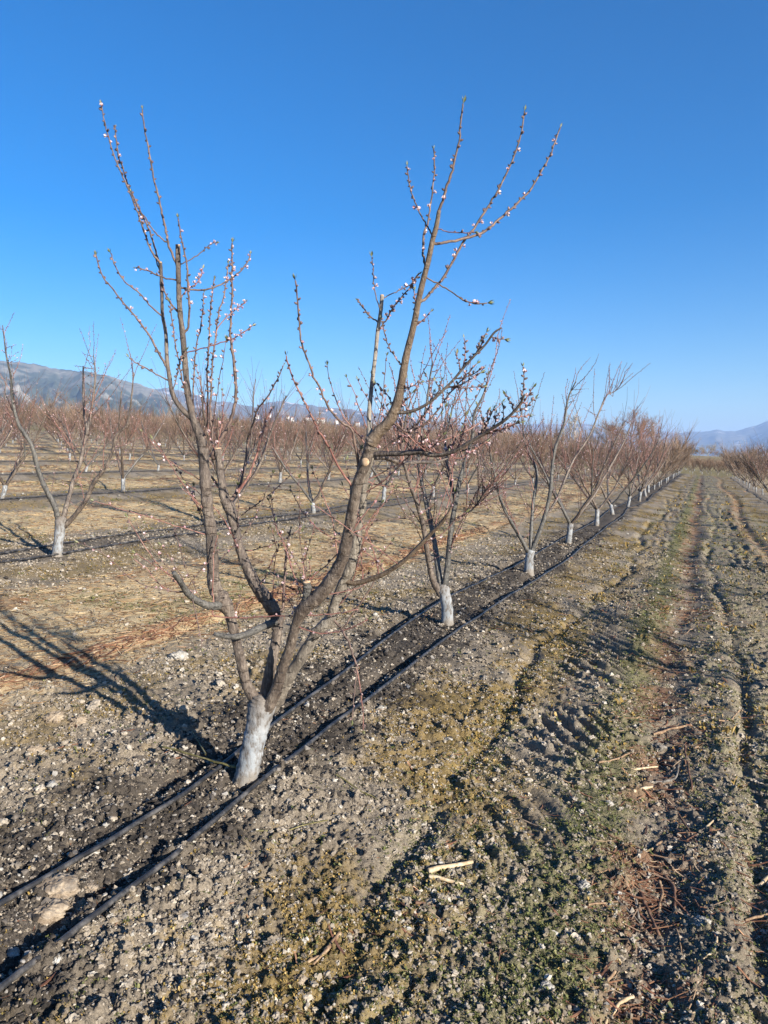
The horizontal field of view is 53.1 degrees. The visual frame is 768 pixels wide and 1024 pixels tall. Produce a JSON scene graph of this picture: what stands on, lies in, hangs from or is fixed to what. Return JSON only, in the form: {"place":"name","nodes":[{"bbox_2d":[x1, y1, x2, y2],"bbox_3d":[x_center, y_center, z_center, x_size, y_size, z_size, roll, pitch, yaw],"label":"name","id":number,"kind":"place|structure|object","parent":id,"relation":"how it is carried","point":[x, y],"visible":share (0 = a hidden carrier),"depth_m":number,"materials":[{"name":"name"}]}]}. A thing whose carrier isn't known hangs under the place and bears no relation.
{"place":"outdoors","nodes":[
{"label":"outdoors","id":0,"kind":"place"},
{"bbox_2d":[0,361,226,419],"bbox_3d":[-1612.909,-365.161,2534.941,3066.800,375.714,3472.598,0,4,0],"label":"hills","id":1,"kind":"structure","parent":0,"point":[51,378],"depth_m":2645.04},
{"bbox_2d":[155,387,568,447],"bbox_3d":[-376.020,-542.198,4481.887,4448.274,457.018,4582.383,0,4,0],"label":"hills","id":2,"kind":"structure","parent":0,"point":[329,414],"depth_m":4775.25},
{"bbox_2d":[0,423,767,1023],"bbox_3d":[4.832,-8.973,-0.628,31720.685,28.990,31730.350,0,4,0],"label":"ground","id":3,"kind":"structure","parent":0,"point":[666,523],"depth_m":4.01,"materials":[{"name":"soil"}]},
{"bbox_2d":[7,947,19,958],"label":"stone","id":4,"kind":"object","parent":3,"relation":"on","point":[13,952],"visible":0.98,"depth_m":2.28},
{"bbox_2d":[0,397,36,452],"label":"peach tree","id":5,"kind":"object","parent":3,"relation":"on","point":[12,419],"visible":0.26,"depth_m":32.16,"materials":[{"name":"brown plant"}]},
{"bbox_2d":[0,365,47,451],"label":"peach tree","id":6,"kind":"object","parent":3,"relation":"on","point":[11,424],"visible":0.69,"depth_m":20.38,"materials":[{"name":"brown plant"}]},
{"bbox_2d":[26,744,45,754],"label":"earth clod","id":7,"kind":"object","parent":3,"relation":"on","point":[35,749],"visible":0.7,"depth_m":3.67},
{"bbox_2d":[0,371,79,498],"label":"peach tree","id":8,"kind":"object","parent":3,"relation":"on","point":[22,448],"visible":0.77,"depth_m":14.16,"materials":[{"name":"brown plant"}]},
{"bbox_2d":[27,898,72,924],"bbox_3d":[-1.072,1.278,2.457,0.140,0.055,0.102,-4,5,-42],"label":"earth clod","id":9,"kind":"object","parent":3,"relation":"on","point":[53,910],"visible":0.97,"depth_m":2.44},
{"bbox_2d":[40,710,63,723],"bbox_3d":[-1.746,1.088,4.064,0.120,0.070,0.132,0,4,0],"label":"earth clod","id":10,"kind":"object","parent":3,"relation":"on","point":[55,717],"visible":0.99,"depth_m":4.03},
{"bbox_2d":[33,872,80,898],"bbox_3d":[-1.094,1.257,2.573,0.175,0.062,0.140,0,4,0],"label":"earth clod","id":11,"kind":"object","parent":3,"relation":"on","point":[60,885],"visible":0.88,"depth_m":2.55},
{"bbox_2d":[36,388,89,450],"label":"peach tree","id":12,"kind":"object","parent":3,"relation":"on","point":[72,417],"visible":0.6,"depth_m":35.34,"materials":[{"name":"brown plant"}]},
{"bbox_2d":[29,397,101,460],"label":"peach tree","id":13,"kind":"object","parent":3,"relation":"on","point":[54,439],"visible":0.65,"depth_m":28.86,"materials":[{"name":"brown plant"}]},
{"bbox_2d":[40,396,91,447],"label":"peach tree","id":14,"kind":"object","parent":3,"relation":"on","point":[60,416],"visible":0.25,"depth_m":41.64,"materials":[{"name":"brown plant"}]},
{"bbox_2d":[67,898,85,912],"bbox_3d":[-1.006,1.303,2.519,0.068,0.063,0.060,0,4,0],"label":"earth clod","id":15,"kind":"object","parent":3,"relation":"on","point":[76,905],"visible":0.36,"depth_m":2.51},
{"bbox_2d":[67,715,87,725],"bbox_3d":[-1.618,1.106,4.064,0.112,0.062,0.104,0,4,0],"label":"earth clod","id":16,"kind":"object","parent":3,"relation":"on","point":[78,719],"visible":0.85,"depth_m":4.04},
{"bbox_2d":[0,312,156,556],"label":"peach tree","id":17,"kind":"object","parent":3,"relation":"on","point":[62,522],"visible":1,"depth_m":8.72,"materials":[{"name":"brown plant"}]},
{"bbox_2d":[84,879,98,894],"bbox_3d":[-1.002,1.276,2.615,0.092,0.032,0.069,1,4,20],"label":"earth clod","id":18,"kind":"object","parent":3,"relation":"on","point":[91,888],"visible":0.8,"depth_m":2.59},
{"bbox_2d":[46,395,138,471],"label":"peach tree","id":19,"kind":"object","parent":3,"relation":"on","point":[82,436],"visible":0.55,"depth_m":22.96,"materials":[{"name":"brown plant"}]},
{"bbox_2d":[93,395,146,453],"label":"peach tree","id":20,"kind":"object","parent":3,"relation":"on","point":[104,418],"visible":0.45,"depth_m":38.02,"materials":[{"name":"brown plant"}]},
{"bbox_2d":[100,409,154,459],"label":"peach tree","id":21,"kind":"object","parent":3,"relation":"on","point":[113,421],"visible":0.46,"depth_m":32.00,"materials":[{"name":"brown plant"}]},
{"bbox_2d":[78,372,180,491],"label":"peach tree","id":22,"kind":"object","parent":3,"relation":"on","point":[121,465],"visible":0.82,"depth_m":17.47,"materials":[{"name":"brown plant"}]},
{"bbox_2d":[127,402,164,449],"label":"peach tree","id":23,"kind":"object","parent":3,"relation":"on","point":[143,423],"visible":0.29,"depth_m":47.50,"materials":[{"name":"brown plant"}]},
{"bbox_2d":[129,407,186,470],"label":"peach tree","id":24,"kind":"object","parent":3,"relation":"on","point":[152,456],"visible":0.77,"depth_m":25.95,"materials":[{"name":"brown plant"}]},
{"bbox_2d":[137,404,182,453],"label":"peach tree","id":25,"kind":"object","parent":3,"relation":"on","point":[158,434],"visible":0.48,"depth_m":41.70,"materials":[{"name":"brown plant"}]},
{"bbox_2d":[167,650,188,660],"bbox_3d":[-1.431,1.007,5.329,0.147,0.088,0.121,0,4,0],"label":"stone","id":26,"kind":"object","parent":3,"relation":"on","point":[180,654],"visible":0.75,"depth_m":5.30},
{"bbox_2d":[155,401,216,459],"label":"peach tree","id":27,"kind":"object","parent":3,"relation":"on","point":[173,435],"visible":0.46,"depth_m":35.57,"materials":[{"name":"brown plant"}]},
{"bbox_2d":[159,731,235,767],"bbox_3d":[-0.841,1.121,3.555,0.229,0.030,0.619,-4,5,-42],"label":"cut twig","id":28,"kind":"object","parent":3,"relation":"on","point":[210,760],"visible":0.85,"depth_m":3.54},
{"bbox_2d":[180,404,236,469],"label":"peach tree","id":29,"kind":"object","parent":3,"relation":"on","point":[209,433],"visible":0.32,"depth_m":29.07,"materials":[{"name":"brown plant"}]},
{"bbox_2d":[183,396,257,472],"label":"peach tree","id":30,"kind":"object","parent":3,"relation":"on","point":[230,459],"visible":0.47,"depth_m":20.30,"materials":[{"name":"brown plant"}]},
{"bbox_2d":[204,410,239,458],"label":"peach tree","id":31,"kind":"object","parent":3,"relation":"on","point":[234,417],"visible":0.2,"depth_m":38.06,"materials":[{"name":"brown plant"}]},
{"bbox_2d":[147,332,311,525],"bbox_3d":[-2.515,-1.198,12.248,2.589,2.975,1.746,-3,5,-38],"label":"peach tree","id":32,"kind":"object","parent":3,"relation":"on","point":[260,459],"visible":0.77,"depth_m":12.25,"materials":[{"name":"brown plant"}]},
{"bbox_2d":[212,411,251,450],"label":"peach tree","id":33,"kind":"object","parent":3,"relation":"on","point":[237,425],"visible":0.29,"depth_m":47.76,"materials":[{"name":"brown plant"}]},
{"bbox_2d":[0,463,477,474],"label":"drip hose","id":34,"kind":"object","parent":3,"relation":"on","point":[173,470],"visible":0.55,"depth_m":24.90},
{"bbox_2d":[0,528,482,695],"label":"prunings","id":35,"kind":"object","parent":3,"relation":"on","point":[104,645],"visible":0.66,"depth_m":5.86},
{"bbox_2d":[219,410,275,463],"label":"peach tree","id":36,"kind":"object","parent":3,"relation":"on","point":[245,439],"visible":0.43,"depth_m":32.03,"materials":[{"name":"brown plant"}]},
{"bbox_2d":[0,550,515,827],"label":"grey clods","id":37,"kind":"object","parent":3,"relation":"on","point":[93,704],"visible":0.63,"depth_m":4.73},
{"bbox_2d":[235,414,289,460],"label":"peach tree","id":38,"kind":"object","parent":3,"relation":"on","point":[248,432],"visible":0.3,"depth_m":41.64,"materials":[{"name":"brown plant"}]},
{"bbox_2d":[0,466,563,499],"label":"drip hose","id":39,"kind":"object","parent":3,"relation":"on","point":[189,487],"visible":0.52,"depth_m":18.20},
{"bbox_2d":[260,398,313,482],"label":"peach tree","id":40,"kind":"object","parent":3,"relation":"on","point":[277,434],"visible":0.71,"depth_m":23.63,"materials":[{"name":"brown plant"}]},
{"bbox_2d":[264,412,310,459],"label":"peach tree","id":41,"kind":"object","parent":3,"relation":"on","point":[296,432],"visible":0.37,"depth_m":45.00,"materials":[{"name":"brown plant"}]},
{"bbox_2d":[225,374,368,512],"bbox_3d":[-1.284,-1.222,14.896,2.149,2.659,3.099,2,4,22],"label":"peach tree","id":42,"kind":"object","parent":3,"relation":"on","point":[310,498],"visible":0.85,"depth_m":14.83,"materials":[{"name":"brown plant"}]},
{"bbox_2d":[272,405,328,466],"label":"peach tree","id":43,"kind":"object","parent":3,"relation":"on","point":[310,426],"visible":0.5,"depth_m":35.45,"materials":[{"name":"brown plant"}]},
{"bbox_2d":[294,973,308,984],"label":"earth clod","id":44,"kind":"object","parent":3,"relation":"on","point":[302,978],"visible":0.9,"depth_m":2.26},
{"bbox_2d":[0,473,603,562],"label":"drip hose","id":45,"kind":"object","parent":3,"relation":"on","point":[20,559],"visible":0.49,"depth_m":10.51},
{"bbox_2d":[0,470,612,553],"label":"drip hose","id":46,"kind":"object","parent":3,"relation":"on","point":[192,526],"visible":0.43,"depth_m":11.24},
{"bbox_2d":[0,499,628,1023],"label":"dark soil crumbs","id":47,"kind":"object","parent":3,"relation":"on","point":[148,823],"visible":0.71,"depth_m":3.28,"materials":[{"name":"soil"}]},
{"bbox_2d":[74,95,561,786],"bbox_3d":[-0.257,-0.167,3.054,1.821,2.900,1.086,0,4,0],"label":"peach tree","id":48,"kind":"object","parent":3,"relation":"on","point":[266,701],"visible":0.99,"depth_m":3.13,"materials":[{"name":"brown plant"}]},
{"bbox_2d":[298,416,337,457],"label":"peach tree","id":49,"kind":"object","parent":3,"relation":"on","point":[325,427],"visible":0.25,"depth_m":47.40,"materials":[{"name":"brown plant"}]},
{"bbox_2d":[0,439,636,715],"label":"straw litter","id":50,"kind":"object","parent":3,"relation":"on","point":[29,659],"visible":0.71,"depth_m":8.38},
{"bbox_2d":[307,931,341,964],"bbox_3d":[-0.183,1.360,2.395,0.032,0.017,0.170,2,5,30],"label":"stick","id":51,"kind":"object","parent":3,"relation":"on","point":[316,958],"visible":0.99,"depth_m":2.38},
{"bbox_2d":[298,411,361,479],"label":"peach tree","id":52,"kind":"object","parent":3,"relation":"on","point":[322,449],"visible":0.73,"depth_m":26.74,"materials":[{"name":"brown plant"}]},
{"bbox_2d":[311,407,359,466],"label":"peach tree","id":53,"kind":"object","parent":3,"relation":"on","point":[324,432],"visible":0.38,"depth_m":38.34,"materials":[{"name":"brown plant"}]},
{"bbox_2d":[0,475,672,906],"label":"drip hose","id":54,"kind":"object","parent":3,"relation":"on","point":[106,841],"visible":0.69,"depth_m":3.19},
{"bbox_2d":[0,474,680,991],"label":"drip hose","id":55,"kind":"object","parent":3,"relation":"on","point":[16,974],"visible":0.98,"depth_m":3.02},
{"bbox_2d":[330,414,403,476],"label":"peach tree","id":56,"kind":"object","parent":3,"relation":"on","point":[352,445],"visible":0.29,"depth_m":29.76,"materials":[{"name":"brown plant"}]},
{"bbox_2d":[0,459,757,1000],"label":"white pebbles","id":57,"kind":"object","parent":3,"relation":"on","point":[52,783],"visible":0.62,"depth_m":3.44,"materials":[{"name":"stone"}]},
{"bbox_2d":[331,380,435,502],"bbox_3d":[-0.096,-1.729,18.516,2.578,3.157,2.452,0,4,-3],"label":"peach tree","id":58,"kind":"object","parent":3,"relation":"on","point":[375,473],"visible":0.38,"depth_m":18.59,"materials":[{"name":"brown plant"}]},
{"bbox_2d":[0,514,767,1023],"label":"soil crumbs","id":59,"kind":"object","parent":3,"relation":"on","point":[232,938],"visible":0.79,"depth_m":2.99,"materials":[{"name":"soil"}]},
{"bbox_2d":[0,471,767,1023],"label":"weeds","id":60,"kind":"object","parent":3,"relation":"on","point":[538,941],"visible":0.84,"depth_m":2.96,"materials":[{"name":"plant"}]},
{"bbox_2d":[0,481,767,1023],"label":"dry moss","id":61,"kind":"object","parent":3,"relation":"on","point":[292,967],"visible":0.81,"depth_m":3.38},
{"bbox_2d":[0,455,767,1023],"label":"twig litter","id":62,"kind":"object","parent":3,"relation":"on","point":[448,843],"visible":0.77,"depth_m":3.57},
{"bbox_2d":[0,514,767,1023],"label":"soil clods","id":63,"kind":"object","parent":3,"relation":"on","point":[384,990],"visible":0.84,"depth_m":3.66,"materials":[{"name":"soil"}]},
{"bbox_2d":[372,414,414,464],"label":"peach tree","id":64,"kind":"object","parent":3,"relation":"on","point":[386,434],"visible":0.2,"depth_m":44.72,"materials":[{"name":"brown plant"}]},
{"bbox_2d":[30,412,763,477],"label":"distant orchard","id":65,"kind":"object","parent":3,"relation":"on","point":[708,463],"visible":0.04,"depth_m":88.20,"materials":[{"name":"brown plant"}]},
{"bbox_2d":[400,420,449,473],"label":"peach tree","id":66,"kind":"object","parent":3,"relation":"on","point":[427,445],"visible":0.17,"depth_m":35.93,"materials":[{"name":"brown plant"}]},
{"bbox_2d":[391,400,480,496],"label":"peach tree","id":67,"kind":"object","parent":3,"relation":"on","point":[436,480],"visible":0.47,"depth_m":21.57,"materials":[{"name":"brown plant"}]},
{"bbox_2d":[428,874,463,884],"bbox_3d":[0.228,1.348,2.816,0.130,0.027,0.018,1,4,11],"label":"stick","id":68,"kind":"object","parent":3,"relation":"on","point":[451,881],"visible":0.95,"depth_m":2.81,"materials":[{"name":"brown wood"}]},
{"bbox_2d":[427,860,472,873],"bbox_3d":[0.252,1.339,2.910,0.202,0.033,0.022,-2,5,-29],"label":"stick","id":69,"kind":"object","parent":3,"relation":"on","point":[433,869],"visible":0.99,"depth_m":2.89,"materials":[{"name":"brown wood"}]},
{"bbox_2d":[359,299,544,626],"bbox_3d":[0.527,-0.398,6.611,1.457,2.784,1.667,0,4,0],"label":"peach tree","id":70,"kind":"object","parent":3,"relation":"on","point":[440,587],"visible":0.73,"depth_m":6.48,"materials":[{"name":"brown plant"}]},
{"bbox_2d":[437,421,485,471],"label":"peach tree","id":71,"kind":"object","parent":3,"relation":"on","point":[469,464],"visible":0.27,"depth_m":42.78,"materials":[{"name":"brown plant"}]},
{"bbox_2d":[431,419,499,492],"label":"peach tree","id":72,"kind":"object","parent":3,"relation":"on","point":[475,471],"visible":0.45,"depth_m":24.54,"materials":[{"name":"brown plant"}]},
{"bbox_2d":[460,416,538,487],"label":"peach tree","id":73,"kind":"object","parent":3,"relation":"on","point":[507,448],"visible":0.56,"depth_m":27.60,"materials":[{"name":"brown plant"}]},
{"bbox_2d":[481,424,518,464],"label":"peach tree","id":74,"kind":"object","parent":3,"relation":"on","point":[504,443],"visible":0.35,"depth_m":48.56,"materials":[{"name":"brown plant"}]},
{"bbox_2d":[491,433,534,484],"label":"peach tree","id":75,"kind":"object","parent":3,"relation":"on","point":[515,479],"visible":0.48,"depth_m":31.05,"materials":[{"name":"brown plant"}]},
{"bbox_2d":[513,874,528,885],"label":"earth clod","id":76,"kind":"object","parent":3,"relation":"on","point":[520,879],"visible":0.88,"depth_m":2.85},
{"bbox_2d":[498,416,562,482],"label":"peach tree","id":77,"kind":"object","parent":3,"relation":"on","point":[547,446],"visible":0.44,"depth_m":33.80,"materials":[{"name":"brown plant"}]},
{"bbox_2d":[515,422,565,478],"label":"peach tree","id":78,"kind":"object","parent":3,"relation":"on","point":[550,448],"visible":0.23,"depth_m":37.09,"materials":[{"name":"brown plant"}]},
{"bbox_2d":[531,426,582,478],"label":"peach tree","id":79,"kind":"object","parent":3,"relation":"on","point":[561,459],"visible":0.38,"depth_m":40.43,"materials":[{"name":"brown plant"}]},
{"bbox_2d":[468,354,649,575],"bbox_3d":[2.097,-0.555,9.560,2.734,2.702,1.120,-2,4,-21],"label":"peach tree","id":80,"kind":"object","parent":3,"relation":"on","point":[529,557],"visible":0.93,"depth_m":9.50,"materials":[{"name":"brown plant"}]},
{"bbox_2d":[370,582,767,1023],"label":"bark litter","id":81,"kind":"object","parent":3,"relation":"on","point":[653,902],"visible":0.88,"depth_m":2.81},
{"bbox_2d":[494,390,648,543],"bbox_3d":[3.066,-0.859,12.856,2.486,2.885,2.614,2,4,21],"label":"peach tree","id":82,"kind":"object","parent":3,"relation":"on","point":[587,502],"visible":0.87,"depth_m":12.62,"materials":[{"name":"brown plant"}]},
{"bbox_2d":[555,428,599,473],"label":"peach tree","id":83,"kind":"object","parent":3,"relation":"on","point":[585,451],"visible":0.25,"depth_m":46.68,"materials":[{"name":"brown plant"}]},
{"bbox_2d":[575,879,590,890],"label":"stone","id":84,"kind":"object","parent":3,"relation":"on","point":[582,884],"visible":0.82,"depth_m":2.83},
{"bbox_2d":[545,412,656,525],"bbox_3d":[4.259,-0.891,15.894,2.588,2.502,1.799,3,5,33],"label":"peach tree","id":85,"kind":"object","parent":3,"relation":"on","point":[592,503],"visible":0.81,"depth_m":15.97,"materials":[{"name":"brown plant"}]},
{"bbox_2d":[586,421,629,446],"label":"bare tree","id":86,"kind":"object","parent":3,"relation":"on","point":[606,433],"visible":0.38,"depth_m":111.16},
{"bbox_2d":[470,477,767,788],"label":"short grass","id":87,"kind":"structure","parent":3,"relation":"on","point":[735,729],"depth_m":5.87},
{"bbox_2d":[604,994,634,1023],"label":"stick","id":88,"kind":"object","parent":3,"relation":"on","point":[622,1001],"visible":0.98,"depth_m":2.25,"materials":[{"name":"brown wood"}]},
{"bbox_2d":[568,410,676,514],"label":"peach tree","id":89,"kind":"object","parent":3,"relation":"on","point":[621,493],"visible":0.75,"depth_m":19.15,"materials":[{"name":"brown plant"}]},
{"bbox_2d":[575,422,673,506],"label":"peach tree","id":90,"kind":"object","parent":3,"relation":"on","point":[630,494],"visible":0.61,"depth_m":22.18,"materials":[{"name":"brown plant"}]},
{"bbox_2d":[589,405,661,449],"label":"bare tree","id":91,"kind":"object","parent":3,"relation":"on","point":[648,420],"visible":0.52,"depth_m":104.44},
{"bbox_2d":[595,410,674,501],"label":"peach tree","id":92,"kind":"object","parent":3,"relation":"on","point":[640,489],"visible":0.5,"depth_m":25.11,"materials":[{"name":"brown plant"}]},
{"bbox_2d":[608,412,680,496],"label":"peach tree","id":93,"kind":"object","parent":3,"relation":"on","point":[644,491],"visible":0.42,"depth_m":28.65,"materials":[{"name":"brown plant"}]},
{"bbox_2d":[614,426,675,492],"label":"peach tree","id":94,"kind":"object","parent":3,"relation":"on","point":[648,488],"visible":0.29,"depth_m":31.77,"materials":[{"name":"brown plant"}]},
{"bbox_2d":[631,874,660,935],"bbox_3d":[0.945,1.415,2.779,0.030,0.035,0.343,0,4,0],"label":"stick","id":95,"kind":"object","parent":3,"relation":"on","point":[644,903],"visible":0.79,"depth_m":2.75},
{"bbox_2d":[617,422,698,489],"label":"peach tree","id":96,"kind":"object","parent":3,"relation":"on","point":[673,458],"visible":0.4,"depth_m":34.45,"materials":[{"name":"brown plant"}]},
{"bbox_2d":[631,426,684,484],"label":"peach tree","id":97,"kind":"object","parent":3,"relation":"on","point":[669,452],"visible":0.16,"depth_m":40.70,"materials":[{"name":"brown plant"}]},
{"bbox_2d":[634,420,697,486],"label":"peach tree","id":98,"kind":"object","parent":3,"relation":"on","point":[674,463],"visible":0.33,"depth_m":37.74,"materials":[{"name":"brown plant"}]},
{"bbox_2d":[663,875,675,906],"bbox_3d":[1.079,1.421,2.872,0.036,0.019,0.221,1,4,11],"label":"stick","id":99,"kind":"object","parent":3,"relation":"on","point":[670,882],"visible":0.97,"depth_m":2.89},
{"bbox_2d":[690,915,712,927],"bbox_3d":[1.088,1.410,2.629,0.075,0.046,0.072,-1,4,-19],"label":"stone","id":100,"kind":"object","parent":3,"relation":"on","point":[698,921],"visible":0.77,"depth_m":2.62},
{"bbox_2d":[715,438,764,483],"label":"peach tree","id":101,"kind":"object","parent":3,"relation":"on","point":[729,458],"visible":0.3,"depth_m":51.12,"materials":[{"name":"brown plant"}]},
{"bbox_2d":[724,441,767,487],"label":"peach tree","id":102,"kind":"object","parent":3,"relation":"on","point":[736,464],"visible":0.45,"depth_m":44.77,"materials":[{"name":"brown plant"}]},
{"bbox_2d":[729,445,767,494],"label":"peach tree","id":103,"kind":"object","parent":3,"relation":"on","point":[752,475],"visible":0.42,"depth_m":35.57,"materials":[{"name":"brown plant"}]},
{"bbox_2d":[734,448,767,489],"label":"peach tree","id":104,"kind":"object","parent":3,"relation":"on","point":[741,466],"visible":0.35,"depth_m":41.99,"materials":[{"name":"brown plant"}]},
{"bbox_2d":[735,440,767,491],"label":"peach tree","id":105,"kind":"object","parent":3,"relation":"on","point":[748,463],"visible":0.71,"depth_m":32.49,"materials":[{"name":"brown plant"}]},
{"bbox_2d":[739,442,766,491],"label":"peach tree","id":106,"kind":"object","parent":3,"relation":"on","point":[752,479],"visible":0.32,"depth_m":38.46,"materials":[{"name":"brown plant"}]},
{"bbox_2d":[745,449,767,488],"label":"peach tree","id":107,"kind":"object","parent":3,"relation":"on","point":[758,473],"visible":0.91,"depth_m":29.14,"materials":[{"name":"brown plant"}]},
{"bbox_2d":[0,0,767,432],"label":"sky","id":108,"kind":"structure","parent":0,"point":[288,130],"materials":[{"name":"blue"}]},
{"bbox_2d":[480,421,767,455],"bbox_3d":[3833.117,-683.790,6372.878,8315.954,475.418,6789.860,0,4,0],"label":"mountains","id":109,"kind":"structure","parent":0,"point":[754,433],"depth_m":6928.65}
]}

